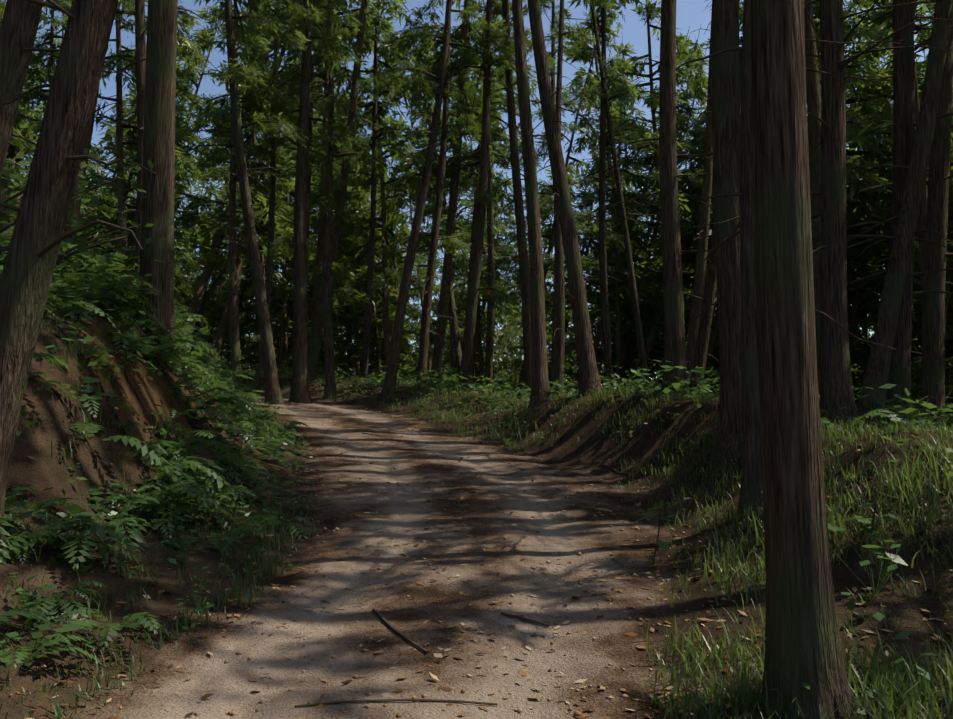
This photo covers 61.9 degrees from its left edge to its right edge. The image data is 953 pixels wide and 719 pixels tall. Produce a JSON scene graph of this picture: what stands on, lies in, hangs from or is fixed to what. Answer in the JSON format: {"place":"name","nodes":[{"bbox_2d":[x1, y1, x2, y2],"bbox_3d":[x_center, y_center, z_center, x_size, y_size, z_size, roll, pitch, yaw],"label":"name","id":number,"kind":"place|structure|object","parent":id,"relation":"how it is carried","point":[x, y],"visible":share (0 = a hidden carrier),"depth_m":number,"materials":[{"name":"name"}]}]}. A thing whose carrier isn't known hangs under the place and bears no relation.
{"place":"outdoors","nodes":[
{"label":"outdoors","id":0,"kind":"place"},
{"bbox_2d":[0,0,951,384],"label":"sky","id":1,"kind":"structure","parent":0,"point":[692,13],"materials":[{"name":"blue"}]},
{"bbox_2d":[0,275,952,718],"bbox_3d":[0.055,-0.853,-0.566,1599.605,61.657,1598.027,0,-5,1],"label":"terrain","id":2,"kind":"structure","parent":0,"point":[174,693],"depth_m":5.83,"materials":[{"name":"brown soil"}]},
{"bbox_2d":[10,7,49,219],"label":"tree","id":3,"kind":"object","parent":2,"relation":"on","point":[27,172],"visible":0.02,"depth_m":50.91,"materials":[{"name":"green plant"}]},
{"bbox_2d":[9,148,133,253],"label":"tree","id":4,"kind":"object","parent":2,"relation":"on","point":[93,186],"depth_m":58.92,"materials":[{"name":"green plant"}]},
{"bbox_2d":[0,0,148,179],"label":"leaning tree","id":5,"kind":"object","parent":2,"relation":"on","point":[19,25],"visible":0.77,"depth_m":6.19,"materials":[{"name":"brown plant"}]},
{"bbox_2d":[0,0,158,549],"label":"leaning tree","id":6,"kind":"object","parent":2,"relation":"on","point":[37,238],"visible":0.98,"depth_m":5.03,"materials":[{"name":"brown plant"}]},
{"bbox_2d":[14,84,200,322],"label":"forest patch","id":7,"kind":"object","parent":2,"relation":"on","point":[88,177],"visible":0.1,"depth_m":49.70,"materials":[{"name":"green plant"}]},
{"bbox_2d":[43,305,200,477],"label":"tree roots","id":8,"kind":"object","parent":2,"relation":"on","point":[85,362],"visible":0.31,"depth_m":7.53,"materials":[{"name":"brown plant"}]},
{"bbox_2d":[118,0,208,285],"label":"tree","id":9,"kind":"object","parent":2,"relation":"on","point":[140,35],"visible":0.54,"depth_m":16.23,"materials":[{"name":"green plant"}]},
{"bbox_2d":[174,169,252,374],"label":"tree","id":10,"kind":"object","parent":2,"relation":"on","point":[210,195],"depth_m":59.35,"materials":[{"name":"green plant"}]},
{"bbox_2d":[60,0,381,373],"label":"forest patch","id":11,"kind":"object","parent":2,"relation":"on","point":[186,218],"visible":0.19,"depth_m":36.13,"materials":[{"name":"green plant"}]},
{"bbox_2d":[175,177,289,374],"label":"tree","id":12,"kind":"object","parent":2,"relation":"on","point":[202,238],"depth_m":65.38,"materials":[{"name":"green plant"}]},
{"bbox_2d":[187,0,310,404],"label":"tree","id":13,"kind":"object","parent":2,"relation":"on","point":[273,395],"visible":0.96,"depth_m":19.86,"materials":[{"name":"green plant"}]},
{"bbox_2d":[174,111,380,378],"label":"forest patch","id":14,"kind":"object","parent":2,"relation":"on","point":[222,280],"visible":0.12,"depth_m":44.90,"materials":[{"name":"green plant"}]},
{"bbox_2d":[230,255,375,376],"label":"tree","id":15,"kind":"object","parent":2,"relation":"on","point":[257,354],"visible":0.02,"depth_m":57.87,"materials":[{"name":"green plant"}]},
{"bbox_2d":[267,0,372,403],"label":"tree","id":16,"kind":"object","parent":2,"relation":"on","point":[300,391],"visible":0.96,"depth_m":20.95,"materials":[{"name":"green plant"}]},
{"bbox_2d":[257,259,412,367],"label":"tree","id":17,"kind":"object","parent":2,"relation":"on","point":[407,329],"depth_m":66.86,"materials":[{"name":"green plant"}]},
{"bbox_2d":[268,0,404,399],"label":"tree","id":18,"kind":"object","parent":2,"relation":"on","point":[328,272],"visible":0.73,"depth_m":23.11,"materials":[{"name":"green plant"}]},
{"bbox_2d":[195,2,520,386],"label":"trees","id":19,"kind":"object","parent":2,"relation":"on","point":[387,241],"visible":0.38,"depth_m":36.77,"materials":[{"name":"green plant"}]},
{"bbox_2d":[9,405,749,718],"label":"track stones and clods","id":20,"kind":"object","parent":2,"relation":"on","point":[398,715],"visible":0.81,"depth_m":5.33,"materials":[{"name":"brown stone"}]},
{"bbox_2d":[334,115,527,395],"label":"forest patch","id":21,"kind":"object","parent":2,"relation":"on","point":[475,365],"visible":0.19,"depth_m":45.77,"materials":[{"name":"green plant"}]},
{"bbox_2d":[355,0,510,401],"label":"tree","id":22,"kind":"object","parent":2,"relation":"on","point":[416,87],"visible":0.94,"depth_m":21.21,"materials":[{"name":"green plant"}]},
{"bbox_2d":[369,0,505,386],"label":"tree","id":23,"kind":"object","parent":2,"relation":"on","point":[447,129],"visible":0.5,"depth_m":23.57,"materials":[{"name":"green plant"}]},
{"bbox_2d":[374,258,503,384],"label":"tree","id":24,"kind":"object","parent":2,"relation":"on","point":[416,304],"visible":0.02,"depth_m":56.87,"materials":[{"name":"green plant"}]},
{"bbox_2d":[404,252,484,383],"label":"tree","id":25,"kind":"object","parent":2,"relation":"on","point":[434,319],"visible":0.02,"depth_m":66.40,"materials":[{"name":"green plant"}]},
{"bbox_2d":[0,122,900,564],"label":"undergrowth shrubs","id":26,"kind":"object","parent":2,"relation":"on","point":[80,246],"visible":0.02,"depth_m":9.90,"materials":[{"name":"green plant"}]},
{"bbox_2d":[0,0,952,427],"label":"trees","id":27,"kind":"object","parent":2,"relation":"on","point":[162,106],"visible":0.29,"depth_m":26.08,"materials":[{"name":"green plant"}]},
{"bbox_2d":[0,225,952,718],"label":"undergrowth ferns grass herbs","id":28,"kind":"object","parent":2,"relation":"on","point":[104,289],"visible":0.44,"depth_m":6.50,"materials":[{"name":"green plant"}]},
{"bbox_2d":[411,0,550,391],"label":"tree","id":29,"kind":"object","parent":2,"relation":"on","point":[471,168],"visible":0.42,"depth_m":25.73,"materials":[{"name":"green plant"}]},
{"bbox_2d":[10,317,952,718],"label":"track leaf litter and twigs","id":30,"kind":"object","parent":2,"relation":"on","point":[402,635],"visible":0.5,"depth_m":4.98,"materials":[{"name":"brown plant"}]},
{"bbox_2d":[409,0,556,388],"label":"tree","id":31,"kind":"object","parent":2,"relation":"on","point":[486,25],"visible":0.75,"depth_m":22.11,"materials":[{"name":"green plant"}]},
{"bbox_2d":[476,0,627,409],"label":"tree","id":32,"kind":"object","parent":2,"relation":"on","point":[539,374],"visible":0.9,"depth_m":15.62,"materials":[{"name":"brown plant"}]},
{"bbox_2d":[500,305,603,380],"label":"tree","id":33,"kind":"object","parent":2,"relation":"on","point":[511,356],"depth_m":65.01,"materials":[{"name":"green plant"}]},
{"bbox_2d":[504,0,606,397],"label":"tree","id":34,"kind":"object","parent":2,"relation":"on","point":[588,377],"visible":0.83,"depth_m":14.53,"materials":[{"name":"brown plant"}]},
{"bbox_2d":[497,241,641,392],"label":"tree","id":35,"kind":"object","parent":2,"relation":"on","point":[520,352],"depth_m":56.00,"materials":[{"name":"green plant"}]},
{"bbox_2d":[476,107,717,396],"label":"forest patch","id":36,"kind":"object","parent":2,"relation":"on","point":[570,374],"visible":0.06,"depth_m":44.68,"materials":[{"name":"green plant"}]},
{"bbox_2d":[572,3,678,390],"bbox_3d":[4.063,-7.355,21.996,3.099,20.502,2.977,0,-5,1],"label":"tree","id":37,"kind":"object","parent":2,"relation":"on","point":[606,335],"visible":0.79,"depth_m":21.95,"materials":[{"name":"green plant"}]},
{"bbox_2d":[583,0,713,397],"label":"tree","id":38,"kind":"object","parent":2,"relation":"on","point":[674,346],"visible":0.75,"depth_m":12.75,"materials":[{"name":"brown plant"}]},
{"bbox_2d":[482,0,873,398],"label":"trees","id":39,"kind":"object","parent":2,"relation":"on","point":[696,79],"visible":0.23,"depth_m":33.98,"materials":[{"name":"green plant"}]},
{"bbox_2d":[675,0,868,472],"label":"tree","id":40,"kind":"object","parent":2,"relation":"on","point":[726,125],"visible":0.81,"depth_m":9.09,"materials":[{"name":"brown plant"}]},
{"bbox_2d":[706,258,875,402],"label":"forest patch","id":41,"kind":"object","parent":2,"relation":"on","point":[861,326],"depth_m":43.31,"materials":[{"name":"green plant"}]},
{"bbox_2d":[750,0,856,718],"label":"tree trunk","id":42,"kind":"object","parent":2,"relation":"on","point":[802,640],"visible":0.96,"depth_m":3.51,"materials":[{"name":"brown plant"}]},
{"bbox_2d":[671,0,951,515],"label":"tree","id":43,"kind":"object","parent":2,"relation":"on","point":[751,489],"visible":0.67,"depth_m":7.09,"materials":[{"name":"brown plant"}]},
{"bbox_2d":[687,146,952,425],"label":"forest patch","id":44,"kind":"object","parent":2,"relation":"on","point":[712,363],"depth_m":35.74,"materials":[{"name":"green plant"}]},
{"bbox_2d":[691,0,952,426],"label":"tree","id":45,"kind":"object","parent":2,"relation":"on","point":[836,390],"visible":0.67,"depth_m":8.59,"materials":[{"name":"brown plant"}]},
{"bbox_2d":[809,0,952,423],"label":"tree","id":46,"kind":"object","parent":2,"relation":"on","point":[877,370],"visible":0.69,"depth_m":9.48,"materials":[{"name":"brown plant"}]},
{"bbox_2d":[813,0,952,424],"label":"tree","id":47,"kind":"object","parent":2,"relation":"on","point":[904,125],"visible":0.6,"depth_m":9.82,"materials":[{"name":"brown plant"}]},
{"bbox_2d":[846,0,952,426],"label":"forest patch","id":48,"kind":"object","parent":2,"relation":"on","point":[862,290],"visible":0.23,"depth_m":25.33,"materials":[{"name":"green plant"}]}
]}

